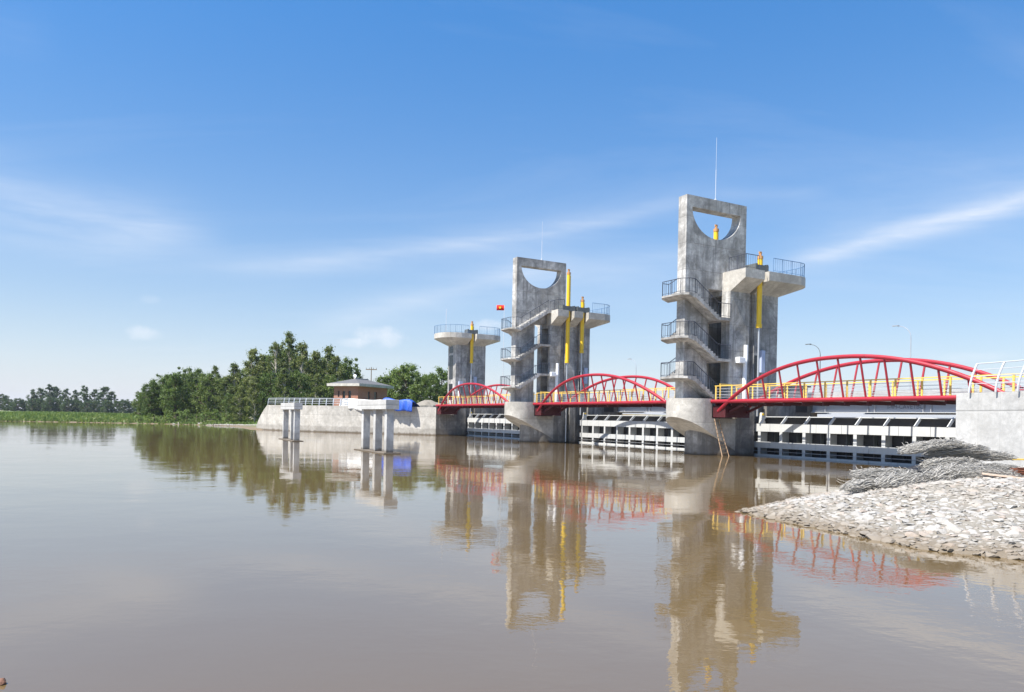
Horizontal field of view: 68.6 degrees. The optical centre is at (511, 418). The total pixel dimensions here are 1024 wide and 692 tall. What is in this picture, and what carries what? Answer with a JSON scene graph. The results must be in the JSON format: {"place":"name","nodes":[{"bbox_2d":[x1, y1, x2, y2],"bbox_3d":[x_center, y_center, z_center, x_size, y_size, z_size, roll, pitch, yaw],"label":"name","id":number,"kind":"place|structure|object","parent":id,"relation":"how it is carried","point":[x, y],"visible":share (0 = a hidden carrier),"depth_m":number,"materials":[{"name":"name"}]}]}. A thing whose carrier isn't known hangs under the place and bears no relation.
{"place":"outdoors","nodes":[
{"label":"outdoors","id":0,"kind":"place"},
{"bbox_2d":[0,409,665,691],"bbox_3d":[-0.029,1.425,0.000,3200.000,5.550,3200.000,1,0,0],"label":"ground","id":1,"kind":"structure","parent":0,"point":[251,427],"depth_m":140.93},
{"bbox_2d":[0,393,9,410],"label":"tree","id":2,"kind":"object","parent":1,"relation":"on","point":[3,398],"visible":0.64,"depth_m":409.36,"materials":[{"name":"green plant"}]},
{"bbox_2d":[0,398,13,410],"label":"tree","id":3,"kind":"object","parent":1,"relation":"on","point":[4,408],"visible":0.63,"depth_m":403.98,"materials":[{"name":"green plant"}]},
{"bbox_2d":[8,398,25,410],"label":"tree","id":4,"kind":"object","parent":1,"relation":"on","point":[15,406],"visible":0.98,"depth_m":399.16,"materials":[{"name":"green plant"}]},
{"bbox_2d":[26,389,36,409],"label":"tree","id":5,"kind":"object","parent":1,"relation":"on","point":[34,395],"visible":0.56,"depth_m":419.59,"materials":[{"name":"green plant"}]},
{"bbox_2d":[25,398,39,410],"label":"tree","id":6,"kind":"object","parent":1,"relation":"on","point":[30,407],"visible":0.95,"depth_m":399.30,"materials":[{"name":"green plant"}]},
{"bbox_2d":[34,388,44,403],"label":"tree","id":7,"kind":"object","parent":1,"relation":"on","point":[41,391],"visible":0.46,"depth_m":424.35,"materials":[{"name":"green plant"}]},
{"bbox_2d":[33,398,48,410],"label":"tree","id":8,"kind":"object","parent":1,"relation":"on","point":[39,401],"visible":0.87,"depth_m":400.97,"materials":[{"name":"green plant"}]},
{"bbox_2d":[40,397,55,411],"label":"tree","id":9,"kind":"object","parent":1,"relation":"on","point":[50,400],"visible":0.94,"depth_m":399.30,"materials":[{"name":"green plant"}]},
{"bbox_2d":[42,384,56,408],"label":"tree","id":10,"kind":"object","parent":1,"relation":"on","point":[51,392],"visible":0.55,"depth_m":419.45,"materials":[{"name":"green plant"}]},
{"bbox_2d":[51,398,62,411],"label":"tree","id":11,"kind":"object","parent":1,"relation":"on","point":[57,404],"visible":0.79,"depth_m":402.45,"materials":[{"name":"green plant"}]},
{"bbox_2d":[59,388,71,410],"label":"tree","id":12,"kind":"object","parent":1,"relation":"on","point":[65,395],"visible":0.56,"depth_m":419.30,"materials":[{"name":"green plant"}]},
{"bbox_2d":[60,398,75,411],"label":"tree","id":13,"kind":"object","parent":1,"relation":"on","point":[64,407],"visible":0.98,"depth_m":398.95,"materials":[{"name":"green plant"}]},
{"bbox_2d":[69,400,82,411],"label":"tree","id":14,"kind":"object","parent":1,"relation":"on","point":[78,408],"visible":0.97,"depth_m":400.69,"materials":[{"name":"green plant"}]},
{"bbox_2d":[78,385,91,409],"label":"tree","id":15,"kind":"object","parent":1,"relation":"on","point":[84,394],"visible":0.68,"depth_m":419.21,"materials":[{"name":"green plant"}]},
{"bbox_2d":[81,401,93,411],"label":"tree","id":16,"kind":"object","parent":1,"relation":"on","point":[87,406],"visible":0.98,"depth_m":399.53,"materials":[{"name":"green plant"}]},
{"bbox_2d":[89,389,99,411],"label":"tree","id":17,"kind":"object","parent":1,"relation":"on","point":[93,393],"visible":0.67,"depth_m":429.35,"materials":[{"name":"green plant"}]},
{"bbox_2d":[91,400,101,412],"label":"tree","id":18,"kind":"object","parent":1,"relation":"on","point":[96,403],"visible":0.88,"depth_m":402.77,"materials":[{"name":"green plant"}]},
{"bbox_2d":[97,386,113,406],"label":"tree","id":19,"kind":"object","parent":1,"relation":"on","point":[102,394],"visible":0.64,"depth_m":419.32,"materials":[{"name":"green plant"}]},
{"bbox_2d":[99,399,115,412],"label":"tree","id":20,"kind":"object","parent":1,"relation":"on","point":[107,407],"visible":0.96,"depth_m":398.40,"materials":[{"name":"green plant"}]},
{"bbox_2d":[110,400,120,412],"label":"tree","id":21,"kind":"object","parent":1,"relation":"on","point":[114,409],"visible":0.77,"depth_m":400.59,"materials":[{"name":"green plant"}]},
{"bbox_2d":[116,399,132,412],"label":"tree","id":22,"kind":"object","parent":1,"relation":"on","point":[125,403],"visible":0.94,"depth_m":398.76,"materials":[{"name":"green plant"}]},
{"bbox_2d":[0,411,257,424],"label":"grass","id":23,"kind":"structure","parent":1,"relation":"on","point":[37,416],"depth_m":152.69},
{"bbox_2d":[211,366,223,416],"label":"tall tree","id":24,"kind":"object","parent":23,"relation":"on","point":[214,372],"visible":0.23,"depth_m":185.54,"materials":[{"name":"green plant"}]},
{"bbox_2d":[130,391,146,415],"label":"broadleaf tree","id":25,"kind":"object","parent":1,"relation":"on","point":[136,406],"visible":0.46,"depth_m":171.50,"materials":[{"name":"green plant"}]},
{"bbox_2d":[135,381,162,415],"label":"broadleaf tree","id":26,"kind":"object","parent":1,"relation":"on","point":[141,403],"visible":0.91,"depth_m":167.12,"materials":[{"name":"green plant"}]},
{"bbox_2d":[144,413,165,421],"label":"bush","id":27,"kind":"object","parent":1,"relation":"on","point":[152,415],"visible":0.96,"depth_m":149.48,"materials":[{"name":"green plant"}]},
{"bbox_2d":[142,372,172,415],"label":"broadleaf tree","id":28,"kind":"object","parent":1,"relation":"on","point":[160,413],"visible":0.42,"depth_m":168.52,"materials":[{"name":"green plant"}]},
{"bbox_2d":[156,372,192,416],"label":"broadleaf tree","id":29,"kind":"object","parent":1,"relation":"on","point":[175,404],"visible":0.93,"depth_m":162.39,"materials":[{"name":"green plant"}]},
{"bbox_2d":[164,410,190,420],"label":"bush","id":30,"kind":"object","parent":1,"relation":"on","point":[171,415],"visible":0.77,"depth_m":149.47,"materials":[{"name":"green plant"}]},
{"bbox_2d":[172,366,198,414],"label":"broadleaf tree","id":31,"kind":"object","parent":1,"relation":"on","point":[188,369],"visible":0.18,"depth_m":169.74,"materials":[{"name":"green plant"}]},
{"bbox_2d":[177,409,197,421],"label":"bush","id":32,"kind":"object","parent":1,"relation":"on","point":[184,415],"visible":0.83,"depth_m":150.49,"materials":[{"name":"green plant"}]},
{"bbox_2d":[180,367,214,415],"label":"broadleaf tree","id":33,"kind":"object","parent":1,"relation":"on","point":[194,375],"visible":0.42,"depth_m":164.73,"materials":[{"name":"green plant"}]},
{"bbox_2d":[189,372,222,419],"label":"broadleaf tree","id":34,"kind":"object","parent":1,"relation":"on","point":[210,396],"visible":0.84,"depth_m":159.19,"materials":[{"name":"green plant"}]},
{"bbox_2d":[200,412,221,421],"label":"bush","id":35,"kind":"object","parent":1,"relation":"on","point":[202,415],"visible":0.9,"depth_m":150.50,"materials":[{"name":"green plant"}]},
{"bbox_2d":[173,422,256,425],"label":"shore pebbles","id":36,"kind":"object","parent":1,"relation":"on","point":[226,424],"visible":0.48,"depth_m":140.16,"materials":[{"name":"stone"}]},
{"bbox_2d":[216,379,232,418],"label":"tall tree","id":37,"kind":"object","parent":1,"relation":"on","point":[225,383],"visible":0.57,"depth_m":157.54,"materials":[{"name":"green plant"}]},
{"bbox_2d":[220,392,237,421],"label":"understorey tree","id":38,"kind":"object","parent":1,"relation":"on","point":[229,396],"visible":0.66,"depth_m":149.48,"materials":[{"name":"green plant"}]},
{"bbox_2d":[224,362,245,415],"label":"tall tree","id":39,"kind":"object","parent":1,"relation":"on","point":[233,370],"visible":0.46,"depth_m":159.79,"materials":[{"name":"green plant"}]},
{"bbox_2d":[230,386,250,421],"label":"understorey tree","id":40,"kind":"object","parent":1,"relation":"on","point":[240,392],"visible":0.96,"depth_m":147.72,"materials":[{"name":"green plant"}]},
{"bbox_2d":[230,348,265,418],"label":"tall tree","id":41,"kind":"object","parent":1,"relation":"on","point":[250,369],"visible":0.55,"depth_m":159.42,"materials":[{"name":"green plant"}]},
{"bbox_2d":[243,376,264,421],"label":"understorey tree","id":42,"kind":"object","parent":1,"relation":"on","point":[251,391],"visible":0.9,"depth_m":146.48,"materials":[{"name":"green plant"}]},
{"bbox_2d":[251,353,272,416],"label":"tall tree","id":43,"kind":"object","parent":1,"relation":"on","point":[262,359],"visible":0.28,"depth_m":165.24,"materials":[{"name":"green plant"}]},
{"bbox_2d":[253,370,282,416],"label":"understorey tree","id":44,"kind":"object","parent":1,"relation":"on","point":[271,382],"visible":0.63,"depth_m":146.95,"materials":[{"name":"green plant"}]},
{"bbox_2d":[261,341,289,399],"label":"tall tree","id":45,"kind":"object","parent":1,"relation":"on","point":[276,348],"visible":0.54,"depth_m":161.88,"materials":[{"name":"green plant"}]},
{"bbox_2d":[260,348,297,404],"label":"back row tree","id":46,"kind":"object","parent":1,"relation":"on","point":[277,364],"visible":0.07,"depth_m":184.74,"materials":[{"name":"green plant"}]},
{"bbox_2d":[272,367,295,404],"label":"understorey tree","id":47,"kind":"object","parent":1,"relation":"on","point":[283,379],"visible":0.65,"depth_m":145.58,"materials":[{"name":"green plant"}]},
{"bbox_2d":[275,331,300,404],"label":"tall tree","id":48,"kind":"object","parent":1,"relation":"on","point":[289,339],"visible":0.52,"depth_m":164.28,"materials":[{"name":"green plant"}]},
{"bbox_2d":[285,369,313,404],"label":"understorey tree","id":49,"kind":"object","parent":1,"relation":"on","point":[303,382],"visible":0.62,"depth_m":146.45,"materials":[{"name":"green plant"}]},
{"bbox_2d":[288,340,315,400],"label":"tall tree","id":50,"kind":"object","parent":1,"relation":"on","point":[296,364],"visible":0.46,"depth_m":159.12,"materials":[{"name":"green plant"}]},
{"bbox_2d":[304,373,325,405],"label":"understorey tree","id":51,"kind":"object","parent":1,"relation":"on","point":[315,388],"visible":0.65,"depth_m":145.64,"materials":[{"name":"green plant"}]},
{"bbox_2d":[302,350,328,399],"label":"tall tree","id":52,"kind":"object","parent":1,"relation":"on","point":[315,355],"visible":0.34,"depth_m":163.20,"materials":[{"name":"green plant"}]},
{"bbox_2d":[316,374,341,405],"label":"understorey tree","id":53,"kind":"object","parent":1,"relation":"on","point":[329,388],"visible":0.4,"depth_m":146.10,"materials":[{"name":"green plant"}]},
{"bbox_2d":[319,345,339,405],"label":"tall tree","id":54,"kind":"object","parent":1,"relation":"on","point":[328,351],"visible":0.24,"depth_m":167.88,"materials":[{"name":"green plant"}]},
{"bbox_2d":[325,354,348,397],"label":"tall tree","id":55,"kind":"object","parent":1,"relation":"on","point":[340,372],"visible":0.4,"depth_m":162.76,"materials":[{"name":"green plant"}]},
{"bbox_2d":[256,405,437,434],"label":"retaining wall","id":56,"kind":"structure","parent":1,"relation":"on","point":[345,419],"depth_m":104.27,"materials":[{"name":"concrete"}]},
{"bbox_2d":[268,398,348,405],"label":"steel railing","id":57,"kind":"object","parent":56,"relation":"on","point":[319,401],"visible":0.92,"depth_m":106.18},
{"bbox_2d":[383,398,419,411],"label":"tarpaulin","id":58,"kind":"object","parent":56,"relation":"on","point":[406,404],"visible":0.53,"depth_m":100.20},
{"bbox_2d":[337,356,362,379],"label":"tall tree","id":59,"kind":"object","parent":1,"relation":"on","point":[347,366],"visible":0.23,"depth_m":169.17,"materials":[{"name":"green plant"}]},
{"bbox_2d":[339,398,363,410],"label":"tarpaulin","id":60,"kind":"object","parent":1,"relation":"on","point":[352,403],"visible":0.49,"depth_m":103.85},
{"bbox_2d":[327,374,393,405],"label":"brick house","id":61,"kind":"structure","parent":1,"relation":"on","point":[360,388],"depth_m":112.54,"materials":[{"name":"brown brick"}]},
{"bbox_2d":[373,374,396,398],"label":"leafy tree","id":62,"kind":"object","parent":1,"relation":"on","point":[385,380],"visible":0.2,"depth_m":149.81,"materials":[{"name":"green plant"}]},
{"bbox_2d":[385,362,425,402],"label":"leafy tree","id":63,"kind":"object","parent":1,"relation":"on","point":[405,389],"visible":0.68,"depth_m":148.82,"materials":[{"name":"green plant"}]},
{"bbox_2d":[407,370,427,400],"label":"leafy tree","id":64,"kind":"object","parent":1,"relation":"on","point":[417,373],"visible":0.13,"depth_m":156.92,"materials":[{"name":"green plant"}]},
{"bbox_2d":[417,400,439,404],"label":"sand heap","id":65,"kind":"object","parent":1,"relation":"on","point":[427,402],"visible":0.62,"depth_m":106.98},
{"bbox_2d":[417,372,444,403],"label":"leafy tree","id":66,"kind":"object","parent":1,"relation":"on","point":[429,380],"visible":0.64,"depth_m":149.32,"materials":[{"name":"green plant"}]},
{"bbox_2d":[429,366,447,403],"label":"leafy tree","id":67,"kind":"object","parent":1,"relation":"on","point":[442,375],"visible":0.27,"depth_m":153.91,"materials":[{"name":"green plant"}]},
{"bbox_2d":[419,309,504,434],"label":"gate tower","id":68,"kind":"structure","parent":1,"relation":"on","point":[457,343],"depth_m":101.88,"materials":[{"name":"concrete"}]},
{"bbox_2d":[449,355,452,379],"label":"window","id":69,"kind":"structure","parent":68,"relation":"in","point":[451,356],"depth_m":102.67,"materials":[{"name":"grey glass"}]},
{"bbox_2d":[470,321,473,413],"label":"hydraulic cylinder","id":70,"kind":"object","parent":68,"relation":"attached to","point":[471,346],"visible":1,"depth_m":101.47,"materials":[{"name":"orange paint"}]},
{"bbox_2d":[497,305,504,393],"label":"flag","id":71,"kind":"object","parent":1,"relation":"on","point":[500,307],"visible":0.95,"depth_m":111.97,"materials":[{"name":"fabric"}]},
{"bbox_2d":[735,476,1023,559],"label":"stone bank","id":72,"kind":"structure","parent":1,"relation":"on","point":[982,516],"depth_m":17.18,"materials":[{"name":"stone"}]},
{"bbox_2d":[836,476,893,492],"bbox_3d":[9.996,1.823,20.988,1.970,0.396,0.775,-2,1,-17],"label":"wire bundle","id":73,"kind":"object","parent":72,"relation":"on","point":[854,485],"visible":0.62,"depth_m":20.70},
{"bbox_2d":[849,466,919,478],"bbox_3d":[10.797,1.576,21.692,2.143,0.393,0.782,1,0,-3],"label":"wire bundle","id":74,"kind":"object","parent":72,"relation":"on","point":[863,473],"visible":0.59,"depth_m":21.48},
{"bbox_2d":[869,467,935,488],"bbox_3d":[10.702,1.650,20.692,2.137,0.504,1.115,-2,2,-29],"label":"wire bundle","id":75,"kind":"object","parent":72,"relation":"on","point":[898,479],"visible":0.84,"depth_m":20.36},
{"bbox_2d":[906,463,928,472],"bbox_3d":[13.116,1.555,23.077,2.781,0.476,1.150,1,0,0],"label":"black sheet","id":76,"kind":"object","parent":72,"relation":"on","point":[914,467],"visible":0.12,"depth_m":23.04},
{"bbox_2d":[915,459,974,481],"bbox_3d":[12.313,1.498,21.383,2.137,0.504,1.114,-6,4,-31],"label":"wire bundle","id":77,"kind":"object","parent":72,"relation":"on","point":[938,474],"visible":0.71,"depth_m":20.98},
{"bbox_2d":[916,456,982,469],"bbox_3d":[13.002,1.314,22.294,1.970,0.396,0.775,-1,0,-6],"label":"wire bundle","id":78,"kind":"object","parent":77,"relation":"on","point":[934,462],"visible":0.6,"depth_m":22.09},
{"bbox_2d":[942,463,1022,478],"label":"wire bundle","id":79,"kind":"object","parent":72,"relation":"on","point":[970,470],"visible":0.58,"depth_m":20.82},
{"bbox_2d":[965,462,1023,475],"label":"wire bundle","id":80,"kind":"object","parent":72,"relation":"on","point":[1000,465],"visible":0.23,"depth_m":21.73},
{"bbox_2d":[941,449,1018,460],"bbox_3d":[14.268,1.117,23.092,2.143,0.393,0.782,0,0,6],"label":"wire bundle","id":81,"kind":"object","parent":80,"relation":"on","point":[993,455],"visible":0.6,"depth_m":22.82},
{"bbox_2d":[921,443,991,458],"bbox_3d":[13.504,0.958,22.896,1.970,0.396,0.775,-5,0,3],"label":"wire bundle","id":82,"kind":"object","parent":81,"relation":"on","point":[971,448],"visible":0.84,"depth_m":22.69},
{"bbox_2d":[896,437,969,454],"bbox_3d":[12.625,0.809,22.689,2.143,0.393,0.782,-6,1,-9],"label":"wire bundle","id":83,"kind":"object","parent":82,"relation":"on","point":[916,447],"visible":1,"depth_m":22.49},
{"bbox_2d":[982,473,1021,478],"bbox_3d":[13.538,1.586,20.400,1.350,0.051,0.160,7,1,14],"label":"plank","id":84,"kind":"object","parent":72,"relation":"on","point":[1000,475],"visible":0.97,"depth_m":20.40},
{"bbox_2d":[1009,467,1023,474],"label":"rusty bar bundle","id":85,"kind":"object","parent":72,"relation":"on","point":[1020,470],"visible":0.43,"depth_m":21.15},
{"bbox_2d":[955,391,1023,466],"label":"retaining wall","id":86,"kind":"structure","parent":1,"relation":"on","point":[994,421],"depth_m":30.20,"materials":[{"name":"white concrete"}]},
{"bbox_2d":[808,388,1016,414],"bbox_3d":[32.198,-1.096,51.344,7.600,1.560,22.700,1,0,-29],"label":"road bridge span","id":87,"kind":"object","parent":86,"relation":"on","point":[946,409],"visible":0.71,"depth_m":54.13,"materials":[{"name":"concrete"}]},
{"bbox_2d":[892,325,910,388],"bbox_3d":[31.107,-4.538,59.921,0.280,5.918,1.740,1,0,-29],"label":"street lamp","id":88,"kind":"object","parent":87,"relation":"on","point":[910,350],"visible":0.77,"depth_m":59.27,"materials":[{"name":"metal"}]},
{"bbox_2d":[968,360,1023,392],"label":"steel railing","id":89,"kind":"object","parent":86,"relation":"on","point":[998,376],"visible":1,"depth_m":30.07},
{"bbox_2d":[0,421,1023,691],"bbox_3d":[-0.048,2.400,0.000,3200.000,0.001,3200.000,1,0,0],"label":"water","id":90,"kind":"structure","parent":0,"point":[136,557],"depth_m":11.47,"materials":[{"name":"liquid"}]},
{"bbox_2d":[279,402,302,440],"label":"concrete trestle","id":91,"kind":"object","parent":90,"relation":"in","point":[294,408],"visible":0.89,"depth_m":68.68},
{"bbox_2d":[354,400,400,453],"bbox_3d":[-9.142,1.237,50.616,1.140,4.960,6.400,1,0,-29],"label":"concrete trestle","id":92,"kind":"object","parent":90,"relation":"in","point":[378,407],"visible":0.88,"depth_m":50.15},
{"bbox_2d":[466,412,519,438],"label":"sluice gate","id":93,"kind":"structure","parent":90,"relation":"in","point":[493,425],"depth_m":96.28,"materials":[{"name":"metal"}]},
{"bbox_2d":[500,221,621,442],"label":"gate tower","id":94,"kind":"structure","parent":90,"relation":"in","point":[545,311],"depth_m":78.57,"materials":[{"name":"concrete"}]},
{"bbox_2d":[435,383,535,414],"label":"arch footbridge","id":95,"kind":"object","parent":94,"relation":"attached to","point":[448,408],"visible":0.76,"depth_m":91.33,"materials":[{"name":"red paint"}]},
{"bbox_2d":[565,269,570,441],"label":"hydraulic cylinder","id":96,"kind":"object","parent":94,"relation":"attached to","point":[568,318],"visible":0.94,"depth_m":78.44,"materials":[{"name":"orange paint"}]},
{"bbox_2d":[579,297,584,414],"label":"hydraulic cylinder","id":97,"kind":"object","parent":94,"relation":"attached to","point":[581,350],"visible":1,"depth_m":79.33,"materials":[{"name":"orange paint"}]},
{"bbox_2d":[579,412,684,449],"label":"sluice gate","id":98,"kind":"structure","parent":90,"relation":"in","point":[644,431],"depth_m":72.76,"materials":[{"name":"metal"}]},
{"bbox_2d":[660,141,816,455],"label":"gate tower","id":99,"kind":"structure","parent":90,"relation":"in","point":[714,337],"depth_m":56.08,"materials":[{"name":"concrete"}]},
{"bbox_2d":[533,373,674,415],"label":"arch footbridge","id":100,"kind":"object","parent":99,"relation":"attached to","point":[552,408],"visible":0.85,"depth_m":67.58,"materials":[{"name":"red paint"}]},
{"bbox_2d":[713,224,718,239],"bbox_3d":[16.071,-6.410,59.755,0.443,18.060,0.450,1,0,16],"label":"hydraulic cylinder","id":101,"kind":"object","parent":99,"relation":"attached to","point":[716,233],"visible":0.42,"depth_m":59.59,"materials":[{"name":"orange paint"}]},
{"bbox_2d":[714,419,728,455],"bbox_3d":[15.261,1.511,54.554,1.181,3.056,0.595,1,0,22],"label":"ladder","id":102,"kind":"object","parent":99,"relation":"attached to","point":[718,437],"visible":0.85,"depth_m":54.60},
{"bbox_2d":[618,396,829,413],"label":"road bridge span","id":103,"kind":"object","parent":99,"relation":"attached to","point":[641,409],"visible":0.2,"depth_m":78.26,"materials":[{"name":"concrete"}]},
{"bbox_2d":[754,355,756,385],"bbox_3d":[18.580,-3.629,57.424,0.420,2.400,0.212,1,0,-29],"label":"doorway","id":104,"kind":"structure","parent":99,"relation":"in","point":[755,356],"depth_m":57.30,"materials":[{"name":"grey"}]},
{"bbox_2d":[756,251,762,415],"bbox_3d":[18.523,-6.361,56.378,0.450,12.360,0.443,1,0,6],"label":"hydraulic cylinder","id":105,"kind":"object","parent":99,"relation":"attached to","point":[759,310],"visible":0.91,"depth_m":56.26,"materials":[{"name":"orange paint"}]},
{"bbox_2d":[710,354,1023,417],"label":"arch footbridge","id":106,"kind":"object","parent":99,"relation":"attached to","point":[731,407],"visible":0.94,"depth_m":45.05,"materials":[{"name":"red paint"}]},
{"bbox_2d":[754,412,955,465],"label":"sluice gate","id":107,"kind":"structure","parent":90,"relation":"in","point":[877,440],"depth_m":50.29,"materials":[{"name":"metal"}]},
{"bbox_2d":[0,0,1023,417],"label":"sky","id":108,"kind":"structure","parent":0,"point":[202,184],"materials":[{"name":"blue"}]},
{"bbox_2d":[776,385,810,397],"bbox_3d":[24.252,-2.276,65.280,2.200,1.120,2.400,1,0,-29],"label":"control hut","id":109,"kind":"object","parent":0,"point":[791,395],"visible":0.32,"depth_m":64.34,"materials":[{"name":"concrete"}]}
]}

